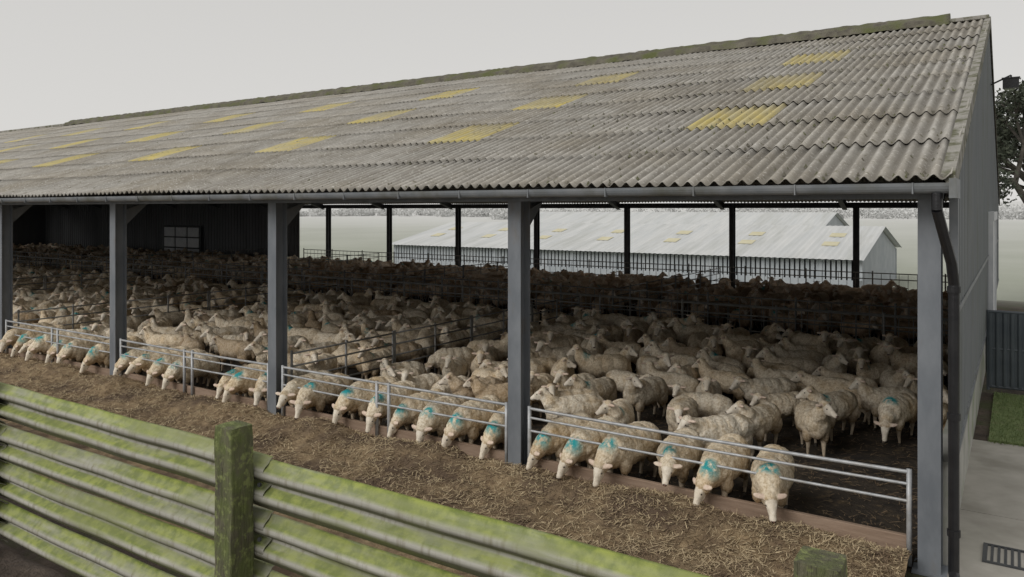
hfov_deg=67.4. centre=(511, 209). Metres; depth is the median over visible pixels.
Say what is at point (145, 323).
sheep
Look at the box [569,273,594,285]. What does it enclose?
sheep
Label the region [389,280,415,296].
sheep
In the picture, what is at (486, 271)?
sheep
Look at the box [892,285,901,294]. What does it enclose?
sheep
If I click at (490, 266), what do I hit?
sheep
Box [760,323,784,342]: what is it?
sheep
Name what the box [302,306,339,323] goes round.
sheep
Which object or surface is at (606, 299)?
sheep
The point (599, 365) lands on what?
sheep
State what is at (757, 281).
sheep
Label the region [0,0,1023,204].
sky
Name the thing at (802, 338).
sheep
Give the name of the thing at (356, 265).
sheep
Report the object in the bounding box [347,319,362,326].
sheep
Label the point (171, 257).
pen divider
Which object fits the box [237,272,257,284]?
sheep
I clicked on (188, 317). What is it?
sheep
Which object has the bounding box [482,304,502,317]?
sheep
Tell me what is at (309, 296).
sheep
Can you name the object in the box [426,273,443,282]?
sheep
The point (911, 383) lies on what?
sheep
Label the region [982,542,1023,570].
drain grate
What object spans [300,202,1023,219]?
distant treeline
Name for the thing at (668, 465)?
sheep
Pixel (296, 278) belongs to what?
sheep
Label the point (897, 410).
sheep
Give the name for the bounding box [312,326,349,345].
sheep
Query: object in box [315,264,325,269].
sheep
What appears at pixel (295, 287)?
sheep
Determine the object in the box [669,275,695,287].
sheep
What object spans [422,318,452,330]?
sheep
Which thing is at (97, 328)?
sheep
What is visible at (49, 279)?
sheep
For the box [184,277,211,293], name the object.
sheep
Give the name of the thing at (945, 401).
sheep
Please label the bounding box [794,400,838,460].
sheep
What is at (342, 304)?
sheep
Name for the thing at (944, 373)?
sheep
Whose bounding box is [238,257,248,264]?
sheep
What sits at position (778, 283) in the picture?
sheep
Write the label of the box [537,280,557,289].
sheep
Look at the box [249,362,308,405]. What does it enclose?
sheep
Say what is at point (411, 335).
sheep
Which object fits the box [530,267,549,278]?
sheep
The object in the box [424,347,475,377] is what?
sheep
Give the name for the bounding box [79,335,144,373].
sheep
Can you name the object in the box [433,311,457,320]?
sheep
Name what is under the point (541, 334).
sheep
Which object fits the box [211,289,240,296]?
sheep
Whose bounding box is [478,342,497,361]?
sheep
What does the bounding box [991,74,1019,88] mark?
floodlight
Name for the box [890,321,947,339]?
sheep
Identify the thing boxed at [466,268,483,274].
sheep
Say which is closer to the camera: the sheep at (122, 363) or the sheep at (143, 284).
the sheep at (122, 363)
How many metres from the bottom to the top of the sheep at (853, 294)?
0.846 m
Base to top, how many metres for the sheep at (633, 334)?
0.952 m
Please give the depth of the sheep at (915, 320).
20.15 m
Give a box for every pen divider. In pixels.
[13,259,56,268]
[13,267,174,289]
[17,278,337,328]
[101,248,264,271]
[219,253,378,283]
[290,294,579,380]
[380,261,507,295]
[613,267,720,313]
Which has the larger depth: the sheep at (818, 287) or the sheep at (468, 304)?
the sheep at (818, 287)
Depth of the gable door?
16.83 m
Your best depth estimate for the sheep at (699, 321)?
19.23 m
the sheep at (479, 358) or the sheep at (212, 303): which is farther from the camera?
the sheep at (212, 303)
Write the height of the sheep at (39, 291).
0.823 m
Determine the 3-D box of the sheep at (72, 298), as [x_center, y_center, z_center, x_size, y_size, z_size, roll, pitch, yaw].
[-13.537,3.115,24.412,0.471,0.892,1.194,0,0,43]
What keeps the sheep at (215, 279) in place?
on the bedding floor
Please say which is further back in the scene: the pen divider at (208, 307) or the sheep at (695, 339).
the pen divider at (208, 307)
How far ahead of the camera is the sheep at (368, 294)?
25.43 m
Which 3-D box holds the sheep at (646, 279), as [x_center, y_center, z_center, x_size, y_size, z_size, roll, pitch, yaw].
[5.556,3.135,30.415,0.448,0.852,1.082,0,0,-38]
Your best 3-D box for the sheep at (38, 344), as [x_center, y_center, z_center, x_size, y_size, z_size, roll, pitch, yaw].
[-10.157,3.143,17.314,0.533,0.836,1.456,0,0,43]
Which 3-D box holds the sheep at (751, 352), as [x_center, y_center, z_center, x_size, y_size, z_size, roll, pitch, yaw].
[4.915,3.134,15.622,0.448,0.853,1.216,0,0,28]
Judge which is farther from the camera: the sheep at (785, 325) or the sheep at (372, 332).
the sheep at (785, 325)
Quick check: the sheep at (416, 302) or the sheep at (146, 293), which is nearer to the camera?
the sheep at (416, 302)
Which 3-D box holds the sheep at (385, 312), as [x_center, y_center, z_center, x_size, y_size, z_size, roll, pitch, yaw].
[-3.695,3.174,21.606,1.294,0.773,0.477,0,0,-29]
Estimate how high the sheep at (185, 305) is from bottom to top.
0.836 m
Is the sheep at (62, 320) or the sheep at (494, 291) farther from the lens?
the sheep at (494, 291)
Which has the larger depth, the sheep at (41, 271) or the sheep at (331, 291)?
the sheep at (41, 271)
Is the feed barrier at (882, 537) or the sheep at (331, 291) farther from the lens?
the sheep at (331, 291)
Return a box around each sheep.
[0,322,53,354]
[11,325,67,357]
[13,266,38,272]
[13,283,39,290]
[13,290,19,295]
[13,296,48,306]
[13,303,30,313]
[13,313,39,323]
[14,306,55,319]
[15,263,34,268]
[15,281,36,286]
[16,276,42,281]
[17,290,38,300]
[18,287,51,293]
[18,335,46,355]
[23,306,53,311]
[25,262,52,268]
[25,288,50,299]
[25,329,91,361]
[26,268,45,272]
[27,268,36,278]
[32,278,50,287]
[38,292,68,306]
[38,310,53,322]
[39,266,60,272]
[40,270,52,275]
[40,284,62,291]
[45,306,79,313]
[45,333,102,365]
[47,274,71,281]
[47,292,88,302]
[49,316,90,328]
[50,277,58,284]
[51,279,80,282]
[52,271,62,277]
[53,284,64,291]
[53,303,70,318]
[56,289,87,296]
[56,336,107,367]
[57,280,84,290]
[59,270,71,274]
[61,258,80,268]
[61,265,76,271]
[63,298,84,309]
[68,278,94,284]
[68,294,99,309]
[69,260,85,269]
[69,284,102,291]
[69,310,90,316]
[70,275,85,282]
[74,288,101,297]
[75,269,94,275]
[75,282,101,287]
[76,301,109,318]
[76,315,101,328]
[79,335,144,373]
[81,296,109,303]
[82,276,109,282]
[82,324,109,332]
[83,262,98,271]
[84,283,109,288]
[86,274,98,279]
[89,303,108,317]
[90,323,135,336]
[91,291,109,298]
[92,249,109,254]
[94,278,109,285]
[98,312,142,331]
[99,271,128,282]
[100,261,109,270]
[100,287,132,294]
[101,288,129,296]
[107,306,131,315]
[113,344,170,379]
[125,346,191,378]
[127,271,136,278]
[127,275,142,283]
[127,281,151,287]
[127,294,149,299]
[127,296,165,306]
[127,331,161,345]
[130,285,158,294]
[130,294,151,301]
[130,305,155,320]
[135,278,144,283]
[138,265,155,278]
[138,317,172,330]
[139,283,158,289]
[139,326,183,346]
[141,291,159,297]
[144,276,163,281]
[145,279,165,285]
[145,349,206,385]
[146,318,169,326]
[147,321,181,334]
[148,266,167,278]
[149,308,184,326]
[150,292,167,303]
[150,299,179,311]
[157,283,178,293]
[160,267,171,281]
[161,353,219,389]
[162,274,187,283]
[164,281,192,291]
[165,290,197,302]
[167,267,180,278]
[169,279,183,285]
[169,298,178,307]
[175,322,219,352]
[176,283,188,293]
[179,291,195,309]
[180,334,204,349]
[181,298,204,310]
[182,310,195,327]
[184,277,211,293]
[185,306,206,314]
[186,267,213,281]
[187,275,201,280]
[190,316,216,346]
[191,284,199,293]
[192,280,215,286]
[192,310,223,316]
[194,287,213,297]
[194,322,248,352]
[195,294,205,304]
[197,311,236,320]
[198,280,227,287]
[198,308,242,317]
[200,282,221,291]
[200,329,242,355]
[201,297,217,309]
[206,271,225,284]
[208,313,254,336]
[209,335,255,372]
[210,287,241,297]
[210,290,226,309]
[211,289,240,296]
[213,270,230,285]
[213,362,265,398]
[216,251,234,259]
[221,287,243,291]
[222,363,288,403]
[224,296,249,315]
[226,279,257,288]
[226,304,241,313]
[230,272,245,283]
[230,290,253,304]
[234,254,243,261]
[234,316,266,328]
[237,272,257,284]
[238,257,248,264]
[239,306,259,316]
[240,289,257,303]
[240,332,260,363]
[243,302,264,316]
[244,341,296,362]
[246,282,253,289]
[247,288,259,293]
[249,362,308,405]
[250,321,267,335]
[252,273,265,286]
[254,331,308,348]
[257,292,267,303]
[258,283,293,295]
[258,298,267,309]
[259,310,305,328]
[260,284,293,294]
[263,350,308,363]
[267,322,306,327]
[275,370,332,413]
[287,278,292,287]
[287,294,308,302]
[287,297,299,303]
[287,302,298,313]
[287,314,308,321]
[287,321,322,343]
[287,344,329,353]
[289,261,301,267]
[289,373,353,418]
[290,311,304,314]
[291,276,313,289]
[292,276,312,290]
[293,288,314,294]
[294,299,330,310]
[294,337,338,352]
[297,299,309,304]
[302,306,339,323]
[305,293,329,303]
[305,310,321,329]
[305,351,337,373]
[307,277,328,292]
[308,256,321,261]
[312,292,341,303]
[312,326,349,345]
[313,259,325,265]
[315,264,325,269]
[318,314,351,326]
[319,319,340,333]
[320,304,345,320]
[324,279,350,293]
[325,288,343,299]
[330,304,341,313]
[330,347,372,378]
[332,375,399,423]
[335,258,352,263]
[336,292,367,304]
[336,300,371,315]
[337,261,353,266]
[338,279,356,293]
[338,323,360,341]
[338,333,359,374]
[344,303,379,316]
[344,311,356,319]
[345,300,361,305]
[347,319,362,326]
[350,281,370,295]
[351,313,390,330]
[352,288,373,304]
[353,257,367,263]
[354,263,372,269]
[354,335,389,352]
[357,270,374,275]
[357,323,399,342]
[357,345,391,378]
[362,266,371,272]
[362,309,399,317]
[362,380,419,432]
[365,329,408,342]
[366,258,382,264]
[366,310,397,317]
[370,281,388,297]
[370,294,401,309]
[371,266,384,271]
[371,337,423,361]
[373,290,399,305]
[375,318,413,331]
[377,260,390,266]
[377,358,426,375]
[378,276,399,290]
[378,302,403,310]
[379,266,394,270]
[381,365,421,380]
[383,263,401,268]
[385,317,433,336]
[386,302,415,313]
[387,388,444,437]
[388,266,408,274]
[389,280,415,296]
[392,286,410,298]
[396,313,425,324]
[397,370,443,391]
[399,265,418,275]
[399,296,415,305]
[399,323,441,349]
[400,284,431,301]
[403,259,414,266]
[403,308,428,318]
[404,299,422,306]
[412,393,467,442]
[414,259,430,267]
[415,304,433,317]
[415,325,433,369]
[419,300,437,307]
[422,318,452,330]
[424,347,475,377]
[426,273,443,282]
[426,282,456,301]
[430,295,448,307]
[430,305,454,320]
[431,375,468,393]
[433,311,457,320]
[434,266,445,272]
[434,317,461,328]
[438,372,502,400]
[439,325,468,348]
[441,354,467,375]
[441,394,502,447]
[443,270,461,276]
[443,286,461,303]
[444,302,467,307]
[445,311,481,329]
[449,303,465,308]
[451,303,475,315]
[454,277,477,299]
[460,286,488,301]
[461,290,478,304]
[461,305,484,316]
[462,375,535,405]
[463,301,485,308]
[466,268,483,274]
[466,326,501,340]
[467,333,507,361]
[468,323,499,340]
[470,310,505,333]
[470,350,494,372]
[471,364,507,382]
[476,267,489,275]
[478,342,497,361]
[478,406,531,459]
[479,289,491,304]
[479,359,545,382]
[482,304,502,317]
[483,264,504,270]
[483,292,507,307]
[486,290,504,306]
[490,265,500,272]
[497,314,507,331]
[500,281,531,296]
[500,332,507,360]
[507,357,557,373]
[525,412,591,469]
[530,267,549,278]
[530,278,536,287]
[530,285,543,303]
[530,322,541,330]
[530,330,562,339]
[530,334,545,347]
[530,347,539,357]
[530,370,555,418]
[530,387,603,419]
[533,308,539,322]
[534,340,590,373]
[535,295,559,313]
[536,272,557,278]
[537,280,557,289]
[539,319,567,327]
[540,308,567,323]
[540,319,585,332]
[541,383,599,396]
[543,330,583,347]
[544,271,562,276]
[545,286,566,291]
[545,288,570,312]
[545,294,574,314]
[546,270,569,277]
[550,357,576,387]
[553,369,595,390]
[555,314,576,324]
[556,416,620,478]
[557,284,571,292]
[560,269,572,279]
[561,324,600,335]
[563,374,616,400]
[566,344,631,394]
[569,273,589,280]
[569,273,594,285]
[569,328,610,338]
[571,306,584,319]
[575,270,584,275]
[575,296,592,310]
[576,324,623,341]
[581,335,602,377]
[582,309,602,324]
[589,421,661,487]
[590,308,626,325]
[592,299,604,313]
[594,398,634,423]
[595,273,616,279]
[595,290,616,313]
[597,333,641,372]
[603,275,625,284]
[604,345,638,363]
[606,369,652,392]
[607,294,623,313]
[613,312,658,326]
[614,274,627,279]
[616,271,638,276]
[620,317,648,341]
[622,288,637,313]
[622,325,643,346]
[623,374,667,420]
[633,275,657,282]
[636,297,655,316]
[636,352,673,374]
[637,333,686,352]
[638,294,657,316]
[639,281,662,286]
[639,345,650,356]
[641,361,698,409]
[643,277,662,298]
[644,341,696,366]
[645,272,667,278]
[647,319,670,338]
[651,325,676,342]
[654,427,703,487]
[655,302,676,317]
[656,275,677,282]
[657,313,699,331]
[662,283,673,298]
[662,337,701,358]
[663,296,678,315]
[664,278,679,288]
[664,295,683,309]
[666,317,713,345]
[666,394,698,431]
[667,363,700,382]
[668,384,733,417]
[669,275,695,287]
[676,413,754,463]
[679,287,705,312]
[683,277,694,288]
[684,289,699,307]
[687,331,709,346]
[690,295,706,306]
[690,301,710,322]
[691,358,750,404]
[692,317,723,327]
[693,433,750,505]
[695,273,707,289]
[696,349,744,402]
[696,376,721,394]
[697,346,745,373]
[700,335,722,355]
[704,280,719,288]
[708,283,724,291]
[709,293,744,323]
[709,298,747,325]
[709,302,724,325]
[711,326,757,356]
[714,284,737,295]
[717,334,762,362]
[718,280,730,285]
[721,323,749,335]
[724,284,733,288]
[725,400,782,451]
[729,308,755,328]
[729,376,796,417]
[734,283,762,291]
[735,279,752,286]
[739,282,753,286]
[740,308,753,329]
[741,283,773,295]
[742,345,763,372]
[745,299,762,326]
[746,361,800,378]
[748,358,805,391]
[749,275,762,282]
[749,287,758,292]
[749,391,807,435]
[750,444,794,522]
[751,280,764,286]
[751,291,782,304]
[751,331,782,343]
[755,304,789,330]
[756,347,820,375]
[757,337,783,354]
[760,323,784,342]
[761,280,775,285]
[768,276,776,282]
[768,309,802,331]
[770,343,824,365]
[771,285,800,294]
[775,279,795,286]
[775,280,786,285]
[778,337,831,356]
[780,301,801,307]
[781,328,800,337]
[789,306,805,321]
[789,331,832,347]
[790,370,866,424]
[792,288,811,295]
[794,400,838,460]
[795,385,858,444]
[796,281,819,286]
[796,282,811,289]
[803,290,821,303]
[803,313,827,335]
[808,283,824,290]
[809,307,849,335]
[810,287,837,300]
[810,303,830,328]
[811,366,877,387]
[813,284,843,299]
[821,352,848,372]
[822,280,851,289]
[823,284,838,288]
[829,331,850,352]
[832,290,852,299]
[834,337,868,358]
[839,315,854,337]
[840,319,878,337]
[841,288,871,297]
[843,288,863,291]
[845,346,869,374]
[846,337,881,363]
[848,376,915,430]
[853,358,895,384]
[857,308,903,318]
[858,306,897,336]
[859,310,874,337]
[861,280,896,295]
[863,300,876,308]
[868,313,893,338]
[869,340,891,364]
[871,285,885,296]
[874,390,917,445]
[879,367,909,386]
[882,333,908,349]
[883,344,947,375]
[884,288,901,297]
[887,302,917,308]
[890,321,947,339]
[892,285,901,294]
[899,306,916,340]
[899,344,947,357]
[900,287,917,299]
[901,302,915,311]
[901,319,917,342]
[903,374,946,399]
[907,297,916,301]
[908,289,917,293]
[915,368,947,383]
[943,291,947,297]
[943,299,947,308]
[943,308,947,316]
[943,324,947,344]
[943,354,947,384]
[943,388,947,429]
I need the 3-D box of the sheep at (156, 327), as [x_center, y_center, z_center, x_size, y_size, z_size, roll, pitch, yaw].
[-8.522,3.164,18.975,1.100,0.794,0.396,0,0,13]
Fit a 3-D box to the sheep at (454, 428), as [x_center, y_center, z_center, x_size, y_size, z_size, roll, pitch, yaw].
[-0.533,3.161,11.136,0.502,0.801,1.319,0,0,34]
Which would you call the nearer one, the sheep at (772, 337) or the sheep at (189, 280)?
the sheep at (772, 337)
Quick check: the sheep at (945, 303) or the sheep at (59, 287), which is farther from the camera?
the sheep at (59, 287)
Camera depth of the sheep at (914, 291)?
27.18 m
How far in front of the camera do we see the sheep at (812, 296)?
24.65 m
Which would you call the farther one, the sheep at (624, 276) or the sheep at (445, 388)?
the sheep at (624, 276)
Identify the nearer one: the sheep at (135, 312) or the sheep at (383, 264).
the sheep at (135, 312)
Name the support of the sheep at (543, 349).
on the bedding floor
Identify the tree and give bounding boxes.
[995,78,1023,206]
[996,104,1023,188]
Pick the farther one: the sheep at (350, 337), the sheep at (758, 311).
the sheep at (758, 311)
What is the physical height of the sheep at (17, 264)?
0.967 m
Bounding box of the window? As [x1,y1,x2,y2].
[164,225,201,252]
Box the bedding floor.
[13,265,947,562]
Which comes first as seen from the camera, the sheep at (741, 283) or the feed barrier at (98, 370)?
the feed barrier at (98, 370)
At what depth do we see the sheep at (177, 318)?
20.99 m
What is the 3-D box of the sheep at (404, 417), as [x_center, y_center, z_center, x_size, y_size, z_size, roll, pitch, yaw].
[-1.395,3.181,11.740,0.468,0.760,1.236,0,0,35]
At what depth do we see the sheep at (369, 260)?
41.15 m
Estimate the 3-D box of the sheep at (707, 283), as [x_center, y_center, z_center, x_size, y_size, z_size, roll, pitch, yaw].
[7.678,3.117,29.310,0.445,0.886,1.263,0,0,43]
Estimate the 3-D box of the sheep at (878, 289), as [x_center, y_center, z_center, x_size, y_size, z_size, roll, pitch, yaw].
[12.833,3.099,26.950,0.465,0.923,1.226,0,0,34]
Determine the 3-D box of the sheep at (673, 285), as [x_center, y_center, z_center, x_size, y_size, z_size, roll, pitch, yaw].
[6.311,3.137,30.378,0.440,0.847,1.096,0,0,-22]
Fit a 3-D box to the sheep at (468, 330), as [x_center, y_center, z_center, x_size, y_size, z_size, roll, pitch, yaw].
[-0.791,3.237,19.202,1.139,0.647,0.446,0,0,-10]
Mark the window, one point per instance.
(182, 237)
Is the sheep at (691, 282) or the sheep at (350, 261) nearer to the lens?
the sheep at (691, 282)
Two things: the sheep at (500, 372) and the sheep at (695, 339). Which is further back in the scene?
the sheep at (695, 339)
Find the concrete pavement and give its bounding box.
[947,439,1023,576]
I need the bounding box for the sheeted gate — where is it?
[986,310,1023,390]
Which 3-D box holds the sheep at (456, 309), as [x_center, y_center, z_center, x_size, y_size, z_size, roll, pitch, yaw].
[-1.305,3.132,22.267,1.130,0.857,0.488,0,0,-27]
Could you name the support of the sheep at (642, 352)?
on the bedding floor
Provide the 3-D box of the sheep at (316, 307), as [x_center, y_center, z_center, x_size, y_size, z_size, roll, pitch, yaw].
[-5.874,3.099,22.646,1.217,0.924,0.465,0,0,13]
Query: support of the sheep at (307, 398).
on the bedding floor
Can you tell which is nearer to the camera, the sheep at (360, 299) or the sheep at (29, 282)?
the sheep at (360, 299)
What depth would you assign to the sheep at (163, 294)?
24.95 m
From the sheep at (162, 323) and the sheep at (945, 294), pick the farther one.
the sheep at (945, 294)
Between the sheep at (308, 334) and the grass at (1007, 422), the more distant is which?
the sheep at (308, 334)
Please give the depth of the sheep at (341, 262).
38.91 m
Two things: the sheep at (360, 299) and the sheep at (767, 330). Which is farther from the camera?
the sheep at (360, 299)
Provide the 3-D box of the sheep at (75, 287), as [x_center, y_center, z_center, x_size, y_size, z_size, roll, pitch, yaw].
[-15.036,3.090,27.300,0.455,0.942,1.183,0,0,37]
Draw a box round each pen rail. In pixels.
[13,250,947,343]
[13,255,947,345]
[303,248,947,290]
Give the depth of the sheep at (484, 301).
26.27 m
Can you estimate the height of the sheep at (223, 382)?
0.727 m
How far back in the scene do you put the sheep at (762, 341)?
16.66 m
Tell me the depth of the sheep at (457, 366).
14.16 m
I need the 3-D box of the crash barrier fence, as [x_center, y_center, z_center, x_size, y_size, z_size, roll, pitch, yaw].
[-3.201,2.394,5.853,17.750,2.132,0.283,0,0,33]
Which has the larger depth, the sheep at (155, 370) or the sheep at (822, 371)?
the sheep at (155, 370)
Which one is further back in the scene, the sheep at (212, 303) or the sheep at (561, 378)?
the sheep at (212, 303)
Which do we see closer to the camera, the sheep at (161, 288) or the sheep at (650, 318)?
the sheep at (650, 318)
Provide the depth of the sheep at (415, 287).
28.38 m
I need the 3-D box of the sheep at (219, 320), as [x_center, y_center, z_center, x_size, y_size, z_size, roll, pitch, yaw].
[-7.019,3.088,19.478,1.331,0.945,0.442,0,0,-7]
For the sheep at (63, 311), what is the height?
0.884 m
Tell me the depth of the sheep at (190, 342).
16.96 m
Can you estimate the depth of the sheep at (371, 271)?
33.39 m
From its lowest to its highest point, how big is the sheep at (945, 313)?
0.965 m
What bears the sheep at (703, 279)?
on the bedding floor
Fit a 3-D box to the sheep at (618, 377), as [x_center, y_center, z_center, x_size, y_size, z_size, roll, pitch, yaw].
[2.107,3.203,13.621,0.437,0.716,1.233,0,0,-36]
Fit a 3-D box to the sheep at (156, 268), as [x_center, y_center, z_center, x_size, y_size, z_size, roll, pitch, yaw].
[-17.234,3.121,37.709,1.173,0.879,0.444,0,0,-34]
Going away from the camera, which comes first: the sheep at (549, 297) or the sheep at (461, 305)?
the sheep at (461, 305)
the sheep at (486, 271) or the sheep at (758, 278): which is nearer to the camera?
the sheep at (758, 278)
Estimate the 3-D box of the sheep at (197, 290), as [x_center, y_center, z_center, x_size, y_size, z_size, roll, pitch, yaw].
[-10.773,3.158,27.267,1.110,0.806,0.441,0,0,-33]
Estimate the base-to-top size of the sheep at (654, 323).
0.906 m
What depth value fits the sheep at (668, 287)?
28.55 m
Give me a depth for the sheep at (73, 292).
26.36 m
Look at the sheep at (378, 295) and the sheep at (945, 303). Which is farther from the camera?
the sheep at (378, 295)
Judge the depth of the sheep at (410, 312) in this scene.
21.36 m
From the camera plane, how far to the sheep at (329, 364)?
14.53 m
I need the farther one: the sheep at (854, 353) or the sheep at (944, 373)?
the sheep at (854, 353)
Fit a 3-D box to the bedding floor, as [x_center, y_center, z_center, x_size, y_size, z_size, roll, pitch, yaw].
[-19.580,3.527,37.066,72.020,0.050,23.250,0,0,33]
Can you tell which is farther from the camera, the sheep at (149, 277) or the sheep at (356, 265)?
the sheep at (356, 265)
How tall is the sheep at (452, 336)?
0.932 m
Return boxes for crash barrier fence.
[0,382,847,576]
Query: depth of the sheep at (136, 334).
18.05 m
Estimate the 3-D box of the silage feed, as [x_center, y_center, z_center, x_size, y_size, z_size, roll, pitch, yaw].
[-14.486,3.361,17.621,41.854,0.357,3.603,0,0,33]
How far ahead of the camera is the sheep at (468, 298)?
26.44 m
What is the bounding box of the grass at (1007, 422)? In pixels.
[987,391,1023,446]
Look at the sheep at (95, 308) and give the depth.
21.84 m
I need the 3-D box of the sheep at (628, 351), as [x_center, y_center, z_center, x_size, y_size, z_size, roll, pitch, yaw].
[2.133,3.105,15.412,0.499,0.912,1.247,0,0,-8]
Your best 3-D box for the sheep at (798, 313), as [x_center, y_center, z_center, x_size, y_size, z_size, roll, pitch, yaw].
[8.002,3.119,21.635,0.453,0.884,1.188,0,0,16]
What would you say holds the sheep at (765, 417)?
on the bedding floor
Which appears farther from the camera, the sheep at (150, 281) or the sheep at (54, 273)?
the sheep at (54, 273)
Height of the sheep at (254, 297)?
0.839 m
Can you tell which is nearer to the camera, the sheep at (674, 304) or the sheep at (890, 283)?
the sheep at (674, 304)
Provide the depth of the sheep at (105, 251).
50.82 m
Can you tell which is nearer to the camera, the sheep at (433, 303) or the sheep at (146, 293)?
the sheep at (433, 303)
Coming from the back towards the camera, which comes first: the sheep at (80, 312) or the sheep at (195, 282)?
the sheep at (195, 282)
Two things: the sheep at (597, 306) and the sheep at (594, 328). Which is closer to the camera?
the sheep at (594, 328)
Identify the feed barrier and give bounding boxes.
[5,319,109,375]
[120,338,267,409]
[281,365,507,461]
[528,406,911,566]
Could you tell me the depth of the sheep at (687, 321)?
19.51 m
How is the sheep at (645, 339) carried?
on the bedding floor
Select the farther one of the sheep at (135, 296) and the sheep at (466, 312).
the sheep at (135, 296)
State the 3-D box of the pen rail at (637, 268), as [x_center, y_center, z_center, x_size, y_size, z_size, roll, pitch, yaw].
[2.114,2.945,36.512,34.979,1.230,0.058,0,0,33]
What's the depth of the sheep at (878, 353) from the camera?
15.29 m
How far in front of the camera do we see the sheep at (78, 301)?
22.93 m
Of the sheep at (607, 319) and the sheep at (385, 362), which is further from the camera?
the sheep at (607, 319)
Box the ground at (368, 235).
[0,201,1023,576]
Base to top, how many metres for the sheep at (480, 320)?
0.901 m
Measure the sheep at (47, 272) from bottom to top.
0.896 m
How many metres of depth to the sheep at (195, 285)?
27.93 m
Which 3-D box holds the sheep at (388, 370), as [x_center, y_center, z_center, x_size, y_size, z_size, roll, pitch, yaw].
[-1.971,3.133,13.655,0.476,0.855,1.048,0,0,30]
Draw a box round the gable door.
[988,211,996,309]
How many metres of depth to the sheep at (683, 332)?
18.42 m
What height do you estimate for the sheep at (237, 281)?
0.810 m
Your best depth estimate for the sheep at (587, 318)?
20.00 m
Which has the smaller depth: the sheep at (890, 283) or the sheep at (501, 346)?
the sheep at (501, 346)
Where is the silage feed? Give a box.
[0,351,912,576]
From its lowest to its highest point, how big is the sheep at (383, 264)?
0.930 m
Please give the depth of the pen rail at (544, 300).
21.95 m
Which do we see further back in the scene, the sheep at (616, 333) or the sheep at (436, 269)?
the sheep at (436, 269)
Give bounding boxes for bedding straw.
[174,360,947,556]
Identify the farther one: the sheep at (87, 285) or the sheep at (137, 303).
the sheep at (87, 285)
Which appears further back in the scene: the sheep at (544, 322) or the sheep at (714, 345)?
the sheep at (544, 322)
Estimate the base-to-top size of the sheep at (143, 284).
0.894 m
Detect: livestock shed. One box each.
[392,221,901,287]
[532,212,848,225]
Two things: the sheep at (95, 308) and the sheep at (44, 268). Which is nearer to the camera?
the sheep at (95, 308)
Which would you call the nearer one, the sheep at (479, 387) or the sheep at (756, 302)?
the sheep at (479, 387)
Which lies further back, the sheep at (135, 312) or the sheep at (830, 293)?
the sheep at (830, 293)
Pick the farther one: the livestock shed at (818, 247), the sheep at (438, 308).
the livestock shed at (818, 247)
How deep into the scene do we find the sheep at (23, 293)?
25.09 m
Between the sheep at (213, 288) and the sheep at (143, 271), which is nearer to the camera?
the sheep at (213, 288)
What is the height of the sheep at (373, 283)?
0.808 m
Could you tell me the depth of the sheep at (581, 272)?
33.21 m
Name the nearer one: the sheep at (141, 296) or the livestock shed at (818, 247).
the sheep at (141, 296)
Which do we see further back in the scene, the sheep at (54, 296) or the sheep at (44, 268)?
the sheep at (44, 268)
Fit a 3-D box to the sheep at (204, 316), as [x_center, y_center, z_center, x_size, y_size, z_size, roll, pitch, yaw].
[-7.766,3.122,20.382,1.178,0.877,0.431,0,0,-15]
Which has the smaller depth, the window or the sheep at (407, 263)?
the sheep at (407, 263)
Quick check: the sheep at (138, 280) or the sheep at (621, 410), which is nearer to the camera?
the sheep at (621, 410)
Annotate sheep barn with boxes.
[0,13,999,576]
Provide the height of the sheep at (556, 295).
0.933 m
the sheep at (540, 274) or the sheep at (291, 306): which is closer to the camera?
the sheep at (291, 306)
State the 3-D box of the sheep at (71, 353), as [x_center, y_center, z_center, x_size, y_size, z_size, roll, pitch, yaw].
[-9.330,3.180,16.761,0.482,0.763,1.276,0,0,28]
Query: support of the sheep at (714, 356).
on the bedding floor
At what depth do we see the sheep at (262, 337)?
16.53 m
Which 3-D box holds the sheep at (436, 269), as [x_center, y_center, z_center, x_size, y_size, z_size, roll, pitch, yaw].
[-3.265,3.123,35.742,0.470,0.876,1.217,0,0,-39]
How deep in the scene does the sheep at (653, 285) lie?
29.65 m
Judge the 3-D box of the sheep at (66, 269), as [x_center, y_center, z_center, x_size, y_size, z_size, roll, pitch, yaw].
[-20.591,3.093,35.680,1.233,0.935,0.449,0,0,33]
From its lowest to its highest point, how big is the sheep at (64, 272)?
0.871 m
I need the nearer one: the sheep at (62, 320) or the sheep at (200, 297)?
the sheep at (62, 320)
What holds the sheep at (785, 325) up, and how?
on the bedding floor
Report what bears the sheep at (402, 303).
on the bedding floor
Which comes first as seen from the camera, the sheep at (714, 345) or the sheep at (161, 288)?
the sheep at (714, 345)
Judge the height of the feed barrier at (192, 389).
0.960 m
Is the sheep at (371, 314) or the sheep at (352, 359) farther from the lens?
the sheep at (371, 314)
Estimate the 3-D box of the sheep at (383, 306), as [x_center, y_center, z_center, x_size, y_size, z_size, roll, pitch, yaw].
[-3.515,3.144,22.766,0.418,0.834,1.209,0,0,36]
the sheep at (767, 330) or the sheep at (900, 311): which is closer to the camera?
the sheep at (767, 330)
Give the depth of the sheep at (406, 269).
36.05 m
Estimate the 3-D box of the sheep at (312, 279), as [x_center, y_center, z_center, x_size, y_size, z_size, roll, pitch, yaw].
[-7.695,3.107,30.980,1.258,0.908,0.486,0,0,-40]
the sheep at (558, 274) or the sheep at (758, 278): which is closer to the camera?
the sheep at (758, 278)
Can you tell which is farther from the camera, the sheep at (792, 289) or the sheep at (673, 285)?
the sheep at (673, 285)
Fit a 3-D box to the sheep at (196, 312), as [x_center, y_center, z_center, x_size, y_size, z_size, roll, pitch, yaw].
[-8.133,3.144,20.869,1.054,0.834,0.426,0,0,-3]
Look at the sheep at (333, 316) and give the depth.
20.78 m
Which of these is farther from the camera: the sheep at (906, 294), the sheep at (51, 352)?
the sheep at (906, 294)
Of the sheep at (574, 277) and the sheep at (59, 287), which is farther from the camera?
the sheep at (574, 277)

